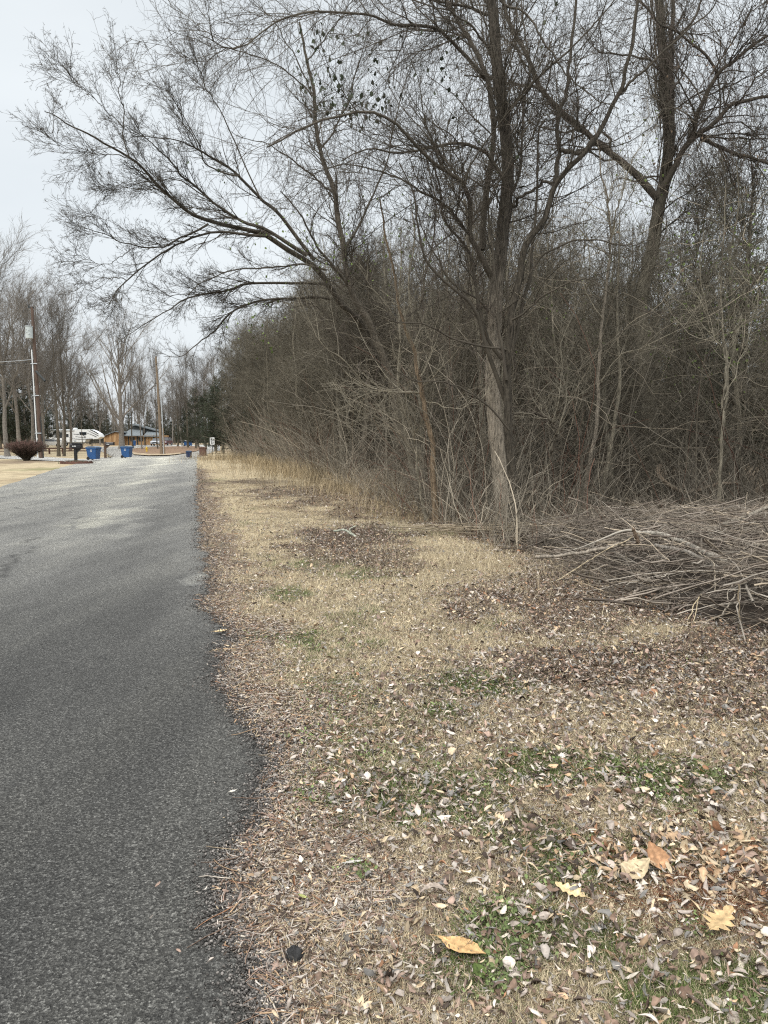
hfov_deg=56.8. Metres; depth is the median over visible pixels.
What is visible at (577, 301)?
slim tree
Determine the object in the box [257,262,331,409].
wood tree
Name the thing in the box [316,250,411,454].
wood tree
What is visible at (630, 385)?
wood tree
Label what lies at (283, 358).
wood tree
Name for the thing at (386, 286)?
wood tree
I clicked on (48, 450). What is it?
rail fence
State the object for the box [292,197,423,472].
wood tree
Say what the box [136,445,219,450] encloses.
cabin driveway
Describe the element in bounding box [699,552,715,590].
fallen branch
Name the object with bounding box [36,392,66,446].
cedar tree
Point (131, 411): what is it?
tall tree
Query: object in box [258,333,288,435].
wood tree
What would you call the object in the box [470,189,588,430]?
wood tree
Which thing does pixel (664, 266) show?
wood tree
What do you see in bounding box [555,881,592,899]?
fallen leaf
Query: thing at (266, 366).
wood tree
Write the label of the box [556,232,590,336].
wood tree
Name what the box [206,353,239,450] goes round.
wood tree
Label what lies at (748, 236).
wood tree
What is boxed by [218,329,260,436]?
wood tree
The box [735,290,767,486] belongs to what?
wood tree
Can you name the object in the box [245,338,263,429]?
slim tree
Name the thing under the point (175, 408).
tall tree
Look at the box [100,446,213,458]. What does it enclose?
loop road
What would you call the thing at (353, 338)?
wood tree
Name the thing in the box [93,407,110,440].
cedar tree
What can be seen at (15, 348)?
tall tree
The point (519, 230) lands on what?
wood tree
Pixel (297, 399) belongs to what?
wood tree
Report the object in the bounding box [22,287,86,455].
tall tree
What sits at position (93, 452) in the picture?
wheelie bin
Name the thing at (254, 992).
edge gravel
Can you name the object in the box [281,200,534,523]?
sapling
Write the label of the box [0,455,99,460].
driveway
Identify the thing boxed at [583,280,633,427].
wood tree
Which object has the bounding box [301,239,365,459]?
slim tree
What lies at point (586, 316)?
wood tree
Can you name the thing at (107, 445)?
mailbox
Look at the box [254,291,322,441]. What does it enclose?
wood tree
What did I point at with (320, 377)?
wood tree
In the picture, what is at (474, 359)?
slim tree
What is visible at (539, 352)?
cedar tree
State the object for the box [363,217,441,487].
slim tree
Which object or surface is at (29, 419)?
cedar tree
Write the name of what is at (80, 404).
tall tree
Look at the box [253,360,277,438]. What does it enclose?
slim tree
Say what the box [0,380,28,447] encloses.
cedar tree
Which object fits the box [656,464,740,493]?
fallen branch
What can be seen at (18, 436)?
tall tree
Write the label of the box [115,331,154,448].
tall tree
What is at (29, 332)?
utility pole
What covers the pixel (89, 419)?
cedar tree
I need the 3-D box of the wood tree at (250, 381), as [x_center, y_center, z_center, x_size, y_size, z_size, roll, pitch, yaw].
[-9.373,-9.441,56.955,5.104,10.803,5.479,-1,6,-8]
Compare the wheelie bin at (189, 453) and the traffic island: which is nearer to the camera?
the wheelie bin at (189, 453)
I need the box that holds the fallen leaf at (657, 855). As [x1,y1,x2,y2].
[647,841,669,869]
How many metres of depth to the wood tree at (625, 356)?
18.02 m
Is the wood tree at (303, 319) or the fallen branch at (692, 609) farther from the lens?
the wood tree at (303, 319)
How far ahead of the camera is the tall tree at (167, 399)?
157.22 m
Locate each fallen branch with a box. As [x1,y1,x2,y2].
[333,526,356,537]
[534,542,620,557]
[556,537,631,580]
[572,580,633,601]
[573,529,728,563]
[589,476,645,493]
[632,528,639,543]
[654,543,726,571]
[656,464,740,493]
[686,506,767,534]
[687,594,701,625]
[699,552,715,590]
[722,585,735,613]
[737,584,741,631]
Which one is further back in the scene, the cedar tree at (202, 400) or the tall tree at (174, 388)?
the tall tree at (174, 388)
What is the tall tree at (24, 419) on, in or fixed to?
on the ground at (14, 469)
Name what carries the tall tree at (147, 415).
on the ground at (14, 469)
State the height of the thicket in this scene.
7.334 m
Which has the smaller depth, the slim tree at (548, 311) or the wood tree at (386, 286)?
the slim tree at (548, 311)
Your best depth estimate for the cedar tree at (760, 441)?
23.40 m
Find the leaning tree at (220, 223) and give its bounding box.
[2,10,390,472]
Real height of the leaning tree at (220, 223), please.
12.780 m
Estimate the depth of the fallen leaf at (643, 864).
2.42 m
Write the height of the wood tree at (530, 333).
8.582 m
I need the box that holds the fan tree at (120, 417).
[74,283,183,448]
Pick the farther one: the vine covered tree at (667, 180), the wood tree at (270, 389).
the wood tree at (270, 389)
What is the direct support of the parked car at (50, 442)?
on the ground at (14, 469)
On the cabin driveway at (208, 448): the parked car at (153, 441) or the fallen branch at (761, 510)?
the parked car at (153, 441)
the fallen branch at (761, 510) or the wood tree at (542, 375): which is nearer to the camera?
the fallen branch at (761, 510)
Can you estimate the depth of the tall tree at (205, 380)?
126.44 m
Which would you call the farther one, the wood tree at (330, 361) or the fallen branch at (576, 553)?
the wood tree at (330, 361)
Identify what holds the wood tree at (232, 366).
on the ground at (14, 469)
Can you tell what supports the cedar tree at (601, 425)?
on the ground at (14, 469)
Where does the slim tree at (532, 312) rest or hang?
on the ground at (14, 469)
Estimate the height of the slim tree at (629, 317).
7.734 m
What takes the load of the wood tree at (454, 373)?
on the ground at (14, 469)
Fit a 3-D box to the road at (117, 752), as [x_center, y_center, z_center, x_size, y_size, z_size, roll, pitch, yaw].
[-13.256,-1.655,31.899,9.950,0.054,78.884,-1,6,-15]
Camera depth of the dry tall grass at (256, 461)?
18.94 m
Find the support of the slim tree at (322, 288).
on the ground at (14, 469)
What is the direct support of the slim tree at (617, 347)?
on the ground at (14, 469)
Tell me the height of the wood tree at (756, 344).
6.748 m
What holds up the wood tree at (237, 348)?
on the ground at (14, 469)
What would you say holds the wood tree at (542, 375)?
on the ground at (14, 469)
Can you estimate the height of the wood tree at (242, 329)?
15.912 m
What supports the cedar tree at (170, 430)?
on the ground at (14, 469)
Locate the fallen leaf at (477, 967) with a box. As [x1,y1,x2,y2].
[472,962,486,985]
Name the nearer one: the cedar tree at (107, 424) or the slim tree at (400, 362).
the slim tree at (400, 362)
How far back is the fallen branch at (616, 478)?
15.29 m
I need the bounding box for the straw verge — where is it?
[132,452,180,454]
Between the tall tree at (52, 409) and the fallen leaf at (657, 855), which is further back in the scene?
the tall tree at (52, 409)
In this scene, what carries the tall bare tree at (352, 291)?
on the ground at (14, 469)
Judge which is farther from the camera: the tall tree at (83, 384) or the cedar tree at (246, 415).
the tall tree at (83, 384)
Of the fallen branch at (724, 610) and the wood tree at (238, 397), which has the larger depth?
the wood tree at (238, 397)
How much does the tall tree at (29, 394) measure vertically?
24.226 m
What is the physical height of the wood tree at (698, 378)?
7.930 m
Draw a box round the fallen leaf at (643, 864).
[621,857,649,878]
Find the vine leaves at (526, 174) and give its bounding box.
[174,0,767,433]
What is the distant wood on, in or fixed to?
on the ground at (14, 469)
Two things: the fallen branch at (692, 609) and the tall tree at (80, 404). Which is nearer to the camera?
the fallen branch at (692, 609)
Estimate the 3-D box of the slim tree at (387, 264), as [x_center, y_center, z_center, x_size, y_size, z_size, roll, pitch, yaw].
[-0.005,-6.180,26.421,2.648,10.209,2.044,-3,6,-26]
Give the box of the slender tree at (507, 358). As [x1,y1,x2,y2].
[289,0,767,526]
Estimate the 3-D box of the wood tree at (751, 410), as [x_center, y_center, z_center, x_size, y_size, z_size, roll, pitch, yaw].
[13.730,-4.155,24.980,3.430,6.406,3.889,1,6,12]
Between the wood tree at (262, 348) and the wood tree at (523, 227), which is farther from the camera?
the wood tree at (262, 348)
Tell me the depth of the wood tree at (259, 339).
55.41 m
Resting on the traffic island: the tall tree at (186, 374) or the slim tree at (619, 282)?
the tall tree at (186, 374)
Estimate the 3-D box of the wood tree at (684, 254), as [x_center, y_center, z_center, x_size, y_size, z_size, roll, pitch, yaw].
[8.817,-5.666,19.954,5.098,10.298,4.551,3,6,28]
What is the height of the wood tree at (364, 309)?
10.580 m
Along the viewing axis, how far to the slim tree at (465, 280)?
23.45 m
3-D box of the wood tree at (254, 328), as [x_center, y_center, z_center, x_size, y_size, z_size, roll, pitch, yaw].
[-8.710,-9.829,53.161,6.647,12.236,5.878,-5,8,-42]
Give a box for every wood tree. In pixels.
[205,330,251,438]
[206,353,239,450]
[209,326,250,427]
[216,315,252,433]
[216,346,252,416]
[217,320,270,434]
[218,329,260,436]
[225,301,259,381]
[225,308,278,448]
[227,343,248,402]
[229,335,267,416]
[230,362,266,435]
[232,305,282,435]
[233,304,289,395]
[236,332,273,425]
[244,320,292,434]
[250,284,309,440]
[251,306,311,396]
[251,314,307,441]
[251,350,282,379]
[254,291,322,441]
[255,266,338,446]
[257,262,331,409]
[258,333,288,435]
[267,312,330,421]
[273,292,318,435]
[274,265,339,344]
[275,244,340,355]
[286,273,397,477]
[287,261,407,434]
[287,269,374,462]
[288,289,320,410]
[290,233,413,418]
[290,324,382,436]
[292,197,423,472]
[292,238,414,446]
[295,228,410,436]
[309,317,391,437]
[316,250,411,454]
[333,248,418,450]
[344,346,404,462]
[345,197,416,359]
[364,199,473,444]
[374,261,504,476]
[382,282,462,408]
[398,314,486,459]
[416,110,584,483]
[427,185,495,370]
[434,320,472,413]
[435,191,581,420]
[462,235,576,455]
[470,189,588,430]
[507,192,623,395]
[513,236,609,495]
[517,319,576,430]
[540,262,623,440]
[544,203,691,513]
[555,323,602,425]
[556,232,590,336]
[569,215,689,489]
[570,254,604,367]
[571,274,662,472]
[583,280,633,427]
[588,207,720,482]
[597,220,767,506]
[613,113,767,490]
[627,208,682,369]
[640,279,726,425]
[641,321,695,450]
[652,300,720,464]
[662,104,767,501]
[663,301,736,475]
[708,250,767,499]
[710,302,767,448]
[730,342,767,448]
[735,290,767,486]
[745,308,767,474]
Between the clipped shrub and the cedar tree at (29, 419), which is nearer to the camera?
the clipped shrub
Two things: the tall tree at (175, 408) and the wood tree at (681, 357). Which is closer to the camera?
the wood tree at (681, 357)
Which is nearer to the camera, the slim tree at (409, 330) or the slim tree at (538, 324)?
the slim tree at (538, 324)
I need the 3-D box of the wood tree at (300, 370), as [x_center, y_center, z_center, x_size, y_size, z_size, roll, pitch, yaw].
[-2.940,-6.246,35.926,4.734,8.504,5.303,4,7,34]
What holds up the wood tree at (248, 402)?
on the ground at (14, 469)
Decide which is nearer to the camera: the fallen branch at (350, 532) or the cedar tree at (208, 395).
the fallen branch at (350, 532)
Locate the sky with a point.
(22, 176)
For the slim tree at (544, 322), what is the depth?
24.52 m
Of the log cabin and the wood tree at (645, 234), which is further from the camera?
the log cabin
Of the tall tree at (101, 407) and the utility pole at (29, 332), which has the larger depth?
the tall tree at (101, 407)
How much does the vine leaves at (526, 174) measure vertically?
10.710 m
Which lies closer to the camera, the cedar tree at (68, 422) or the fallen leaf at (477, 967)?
the fallen leaf at (477, 967)
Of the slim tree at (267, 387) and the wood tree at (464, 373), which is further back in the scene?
the slim tree at (267, 387)
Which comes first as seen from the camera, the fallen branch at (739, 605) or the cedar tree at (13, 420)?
the fallen branch at (739, 605)
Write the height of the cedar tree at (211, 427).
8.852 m
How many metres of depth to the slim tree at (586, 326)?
20.71 m
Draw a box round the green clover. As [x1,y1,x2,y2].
[243,556,766,1021]
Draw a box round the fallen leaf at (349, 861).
[339,860,362,865]
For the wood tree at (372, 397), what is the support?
on the ground at (14, 469)
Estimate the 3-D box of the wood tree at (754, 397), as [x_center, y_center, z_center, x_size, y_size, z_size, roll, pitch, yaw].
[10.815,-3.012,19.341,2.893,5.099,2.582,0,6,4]
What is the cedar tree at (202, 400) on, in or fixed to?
on the ground at (14, 469)
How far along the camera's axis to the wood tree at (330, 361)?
32.17 m
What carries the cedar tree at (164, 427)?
on the ground at (14, 469)
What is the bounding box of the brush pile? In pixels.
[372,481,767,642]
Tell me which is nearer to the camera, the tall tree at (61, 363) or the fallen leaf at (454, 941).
the fallen leaf at (454, 941)
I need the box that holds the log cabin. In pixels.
[103,424,168,444]
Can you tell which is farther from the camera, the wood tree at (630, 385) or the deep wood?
the deep wood
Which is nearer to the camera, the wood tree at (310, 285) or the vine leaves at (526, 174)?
the vine leaves at (526, 174)
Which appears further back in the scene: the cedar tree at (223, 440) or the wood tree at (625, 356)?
the cedar tree at (223, 440)
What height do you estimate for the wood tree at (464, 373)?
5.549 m
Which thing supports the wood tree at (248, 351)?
on the ground at (14, 469)
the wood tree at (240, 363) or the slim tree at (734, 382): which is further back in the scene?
the wood tree at (240, 363)
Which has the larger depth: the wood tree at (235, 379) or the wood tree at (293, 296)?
the wood tree at (235, 379)
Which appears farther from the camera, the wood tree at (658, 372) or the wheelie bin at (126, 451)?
the wheelie bin at (126, 451)
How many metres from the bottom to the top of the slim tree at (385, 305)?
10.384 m
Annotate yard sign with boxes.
[210,437,214,454]
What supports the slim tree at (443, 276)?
on the ground at (14, 469)
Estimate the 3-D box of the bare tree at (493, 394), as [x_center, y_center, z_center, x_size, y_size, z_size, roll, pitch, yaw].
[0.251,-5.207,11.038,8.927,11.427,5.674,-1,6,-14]
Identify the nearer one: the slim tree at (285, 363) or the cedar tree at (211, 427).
the slim tree at (285, 363)
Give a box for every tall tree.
[0,207,50,456]
[0,223,40,381]
[0,237,48,373]
[0,258,88,441]
[0,263,64,441]
[1,292,53,443]
[2,275,85,449]
[15,303,95,447]
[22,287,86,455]
[26,272,75,456]
[39,309,116,449]
[73,354,90,447]
[73,375,114,444]
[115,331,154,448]
[121,336,143,447]
[122,365,155,434]
[143,335,174,448]
[143,373,179,429]
[148,357,199,445]
[153,368,187,444]
[162,370,190,445]
[165,358,215,424]
[174,334,198,446]
[179,334,237,426]
[183,351,221,440]
[187,345,209,446]
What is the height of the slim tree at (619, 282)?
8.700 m
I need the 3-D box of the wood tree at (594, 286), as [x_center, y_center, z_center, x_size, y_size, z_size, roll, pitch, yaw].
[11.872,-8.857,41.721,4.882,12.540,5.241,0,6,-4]
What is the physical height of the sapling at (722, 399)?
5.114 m
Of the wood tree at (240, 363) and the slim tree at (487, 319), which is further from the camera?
the wood tree at (240, 363)
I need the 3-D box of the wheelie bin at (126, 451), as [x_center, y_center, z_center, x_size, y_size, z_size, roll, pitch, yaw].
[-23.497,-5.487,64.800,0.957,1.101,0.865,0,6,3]
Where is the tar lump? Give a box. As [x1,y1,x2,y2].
[285,945,304,961]
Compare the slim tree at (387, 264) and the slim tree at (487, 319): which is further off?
the slim tree at (387, 264)
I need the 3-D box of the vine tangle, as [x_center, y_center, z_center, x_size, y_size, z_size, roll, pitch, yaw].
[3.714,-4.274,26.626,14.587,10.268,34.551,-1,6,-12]
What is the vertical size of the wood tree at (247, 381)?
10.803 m
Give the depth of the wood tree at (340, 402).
30.14 m
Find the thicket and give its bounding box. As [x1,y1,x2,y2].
[211,209,767,550]
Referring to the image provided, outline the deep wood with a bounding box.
[537,348,767,469]
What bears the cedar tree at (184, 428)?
on the ground at (14, 469)
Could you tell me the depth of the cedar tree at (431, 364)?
25.41 m
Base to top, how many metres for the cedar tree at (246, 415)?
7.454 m
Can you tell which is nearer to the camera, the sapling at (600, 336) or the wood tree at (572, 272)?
the sapling at (600, 336)
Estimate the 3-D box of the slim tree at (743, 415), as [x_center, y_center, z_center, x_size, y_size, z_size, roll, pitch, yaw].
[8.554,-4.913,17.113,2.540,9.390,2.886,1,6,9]
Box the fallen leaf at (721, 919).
[702,905,734,931]
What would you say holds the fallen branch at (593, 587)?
on the ground at (14, 469)
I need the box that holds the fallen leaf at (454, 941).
[429,934,485,953]
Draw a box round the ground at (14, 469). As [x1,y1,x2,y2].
[0,443,767,1014]
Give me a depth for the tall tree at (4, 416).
70.09 m
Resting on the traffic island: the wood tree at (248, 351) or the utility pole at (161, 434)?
the utility pole at (161, 434)
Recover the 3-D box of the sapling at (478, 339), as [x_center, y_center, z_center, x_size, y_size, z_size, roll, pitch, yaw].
[1.567,-3.529,16.184,3.326,6.970,2.357,4,7,32]
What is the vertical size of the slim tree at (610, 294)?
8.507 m
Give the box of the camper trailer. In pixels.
[37,428,103,445]
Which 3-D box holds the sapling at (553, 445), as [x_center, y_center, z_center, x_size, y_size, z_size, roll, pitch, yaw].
[3.019,-2.418,12.723,3.300,5.436,2.408,-5,8,-42]
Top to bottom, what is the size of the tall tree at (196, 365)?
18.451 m
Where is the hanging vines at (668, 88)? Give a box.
[142,0,767,484]
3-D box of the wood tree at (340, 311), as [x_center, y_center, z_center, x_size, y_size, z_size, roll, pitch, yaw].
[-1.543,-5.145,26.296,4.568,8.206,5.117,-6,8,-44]
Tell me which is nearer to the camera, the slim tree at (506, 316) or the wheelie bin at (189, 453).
the slim tree at (506, 316)
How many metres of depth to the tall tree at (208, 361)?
138.28 m
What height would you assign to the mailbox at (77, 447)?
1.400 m
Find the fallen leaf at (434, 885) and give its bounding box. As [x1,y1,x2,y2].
[419,882,449,894]
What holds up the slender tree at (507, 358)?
on the ground at (14, 469)
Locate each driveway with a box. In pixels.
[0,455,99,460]
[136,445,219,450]
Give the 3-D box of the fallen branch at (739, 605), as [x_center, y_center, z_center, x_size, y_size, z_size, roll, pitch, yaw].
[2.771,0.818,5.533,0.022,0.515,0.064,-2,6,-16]
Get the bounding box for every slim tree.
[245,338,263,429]
[253,319,277,428]
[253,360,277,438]
[274,306,291,440]
[277,285,310,451]
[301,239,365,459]
[303,227,336,442]
[360,211,412,468]
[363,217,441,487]
[363,219,403,456]
[378,194,451,487]
[387,245,427,393]
[407,170,471,464]
[426,253,466,436]
[432,173,494,421]
[436,200,508,457]
[449,225,530,486]
[452,267,486,466]
[470,155,561,420]
[504,145,594,498]
[511,238,568,441]
[526,236,570,432]
[526,248,555,427]
[528,226,582,404]
[551,173,606,486]
[563,222,622,480]
[578,209,637,421]
[582,191,664,514]
[583,201,652,430]
[614,220,663,472]
[660,134,767,502]
[682,144,767,495]
[703,140,767,504]
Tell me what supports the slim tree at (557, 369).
on the ground at (14, 469)
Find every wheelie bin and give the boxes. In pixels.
[85,446,101,459]
[120,446,132,457]
[186,451,191,457]
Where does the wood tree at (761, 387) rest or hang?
on the ground at (14, 469)
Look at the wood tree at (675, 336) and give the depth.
27.49 m
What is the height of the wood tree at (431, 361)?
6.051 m
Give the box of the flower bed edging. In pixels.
[58,460,93,463]
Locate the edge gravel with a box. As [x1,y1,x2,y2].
[178,464,322,1023]
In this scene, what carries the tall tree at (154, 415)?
on the ground at (14, 469)
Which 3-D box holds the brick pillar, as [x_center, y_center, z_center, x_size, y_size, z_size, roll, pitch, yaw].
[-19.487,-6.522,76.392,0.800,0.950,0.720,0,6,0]
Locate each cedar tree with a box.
[0,375,30,443]
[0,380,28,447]
[2,373,30,440]
[14,388,50,441]
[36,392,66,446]
[60,399,78,428]
[73,401,93,444]
[80,392,106,443]
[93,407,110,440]
[101,411,112,440]
[123,407,134,431]
[145,409,155,427]
[154,405,171,435]
[165,401,182,444]
[171,400,194,442]
[177,386,204,447]
[190,392,212,448]
[192,376,224,449]
[194,369,230,453]
[199,384,228,453]
[210,380,239,451]
[234,384,267,449]
[255,418,278,458]
[380,287,475,444]
[390,280,434,447]
[514,271,583,436]
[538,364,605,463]
[580,370,627,459]
[659,288,757,479]
[667,221,767,479]
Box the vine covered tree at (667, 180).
[434,0,767,501]
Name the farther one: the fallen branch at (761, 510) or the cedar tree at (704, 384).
the cedar tree at (704, 384)
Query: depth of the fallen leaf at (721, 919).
2.15 m
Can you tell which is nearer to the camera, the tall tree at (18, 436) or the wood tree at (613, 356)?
the wood tree at (613, 356)
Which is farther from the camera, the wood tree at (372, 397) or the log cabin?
the log cabin
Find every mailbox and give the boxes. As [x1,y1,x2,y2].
[70,443,82,459]
[104,442,114,457]
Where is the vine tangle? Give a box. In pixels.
[277,128,767,511]
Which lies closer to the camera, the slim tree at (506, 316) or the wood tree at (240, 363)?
the slim tree at (506, 316)
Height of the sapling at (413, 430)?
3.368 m
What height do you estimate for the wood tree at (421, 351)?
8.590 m
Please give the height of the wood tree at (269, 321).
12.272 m
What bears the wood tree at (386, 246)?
on the ground at (14, 469)
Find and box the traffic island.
[132,446,199,453]
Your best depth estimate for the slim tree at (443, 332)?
24.40 m
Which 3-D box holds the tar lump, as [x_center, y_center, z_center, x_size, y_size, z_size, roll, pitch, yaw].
[-0.259,1.282,2.052,0.060,0.054,0.056,0,6,0]
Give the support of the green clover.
on the ground at (14, 469)
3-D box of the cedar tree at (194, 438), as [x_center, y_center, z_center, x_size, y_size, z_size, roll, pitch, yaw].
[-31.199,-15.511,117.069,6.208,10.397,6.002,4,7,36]
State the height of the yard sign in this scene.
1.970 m
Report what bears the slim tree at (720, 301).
on the ground at (14, 469)
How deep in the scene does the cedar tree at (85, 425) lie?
170.47 m
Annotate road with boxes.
[0,457,270,1023]
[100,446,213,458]
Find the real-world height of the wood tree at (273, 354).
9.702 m
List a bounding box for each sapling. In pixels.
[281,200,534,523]
[293,342,484,521]
[392,199,521,505]
[478,230,649,521]
[549,55,761,510]
[655,230,767,520]
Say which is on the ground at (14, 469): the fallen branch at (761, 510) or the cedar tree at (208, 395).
the cedar tree at (208, 395)
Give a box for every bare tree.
[87,0,751,525]
[135,0,474,480]
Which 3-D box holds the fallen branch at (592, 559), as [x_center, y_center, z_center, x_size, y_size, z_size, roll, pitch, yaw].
[2.074,0.453,7.048,1.169,0.336,0.074,-4,7,-36]
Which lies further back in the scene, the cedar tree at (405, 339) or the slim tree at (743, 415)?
the cedar tree at (405, 339)
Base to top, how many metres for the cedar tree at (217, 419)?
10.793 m
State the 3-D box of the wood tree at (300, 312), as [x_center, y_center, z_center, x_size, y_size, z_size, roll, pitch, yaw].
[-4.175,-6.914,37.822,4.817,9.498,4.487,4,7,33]
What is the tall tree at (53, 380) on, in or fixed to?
on the ground at (14, 469)
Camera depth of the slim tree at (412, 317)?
17.08 m
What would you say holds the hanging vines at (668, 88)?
hanging from the vine covered tree at (667, 180)
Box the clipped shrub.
[0,439,47,460]
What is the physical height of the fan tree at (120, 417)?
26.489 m
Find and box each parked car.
[45,439,61,446]
[150,438,162,445]
[162,437,172,445]
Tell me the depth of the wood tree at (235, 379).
67.42 m
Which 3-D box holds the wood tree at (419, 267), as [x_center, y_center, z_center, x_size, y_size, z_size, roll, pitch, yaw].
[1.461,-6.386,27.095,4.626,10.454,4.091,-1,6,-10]
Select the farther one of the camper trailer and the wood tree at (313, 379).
the camper trailer
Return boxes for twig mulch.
[187,468,605,1023]
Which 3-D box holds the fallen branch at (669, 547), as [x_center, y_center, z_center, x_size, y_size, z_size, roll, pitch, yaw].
[3.062,0.461,7.091,0.104,0.216,0.768,-4,7,-36]
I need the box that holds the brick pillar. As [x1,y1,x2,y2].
[198,447,207,455]
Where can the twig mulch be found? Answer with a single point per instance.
(262, 860)
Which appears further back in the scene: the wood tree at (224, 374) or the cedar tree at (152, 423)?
the cedar tree at (152, 423)
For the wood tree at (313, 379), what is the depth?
31.74 m
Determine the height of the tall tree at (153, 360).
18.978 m
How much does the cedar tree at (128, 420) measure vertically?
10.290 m
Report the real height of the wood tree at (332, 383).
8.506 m
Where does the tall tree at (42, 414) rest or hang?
on the ground at (14, 469)
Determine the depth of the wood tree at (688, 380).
24.80 m
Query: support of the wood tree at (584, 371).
on the ground at (14, 469)
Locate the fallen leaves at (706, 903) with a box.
[489,846,767,973]
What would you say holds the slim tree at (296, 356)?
on the ground at (14, 469)
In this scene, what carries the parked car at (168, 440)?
on the cabin driveway at (208, 448)
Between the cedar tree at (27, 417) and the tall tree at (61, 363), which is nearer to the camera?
the tall tree at (61, 363)
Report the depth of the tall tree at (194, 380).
146.34 m
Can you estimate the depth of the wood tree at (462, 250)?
29.99 m
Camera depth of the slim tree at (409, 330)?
31.26 m
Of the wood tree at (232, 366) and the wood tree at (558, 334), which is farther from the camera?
the wood tree at (232, 366)
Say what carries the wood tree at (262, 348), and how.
on the ground at (14, 469)
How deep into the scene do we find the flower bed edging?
48.59 m
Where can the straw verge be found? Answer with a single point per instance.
(154, 454)
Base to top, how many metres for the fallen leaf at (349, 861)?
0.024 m
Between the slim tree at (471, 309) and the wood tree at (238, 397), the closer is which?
the slim tree at (471, 309)
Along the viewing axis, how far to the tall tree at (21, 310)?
76.28 m
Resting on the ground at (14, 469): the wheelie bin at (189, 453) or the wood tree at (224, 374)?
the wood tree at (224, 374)
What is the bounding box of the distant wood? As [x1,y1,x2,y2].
[2,382,759,443]
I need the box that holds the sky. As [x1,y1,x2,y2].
[0,0,767,433]
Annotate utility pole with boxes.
[25,304,45,457]
[155,357,164,453]
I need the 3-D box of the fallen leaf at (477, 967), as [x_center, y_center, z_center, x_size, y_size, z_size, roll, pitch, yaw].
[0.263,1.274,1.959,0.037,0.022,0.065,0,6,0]
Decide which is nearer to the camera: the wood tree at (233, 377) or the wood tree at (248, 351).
the wood tree at (248, 351)
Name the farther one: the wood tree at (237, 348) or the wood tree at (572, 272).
the wood tree at (237, 348)
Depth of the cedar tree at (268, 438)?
49.49 m
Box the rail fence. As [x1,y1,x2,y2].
[0,448,85,453]

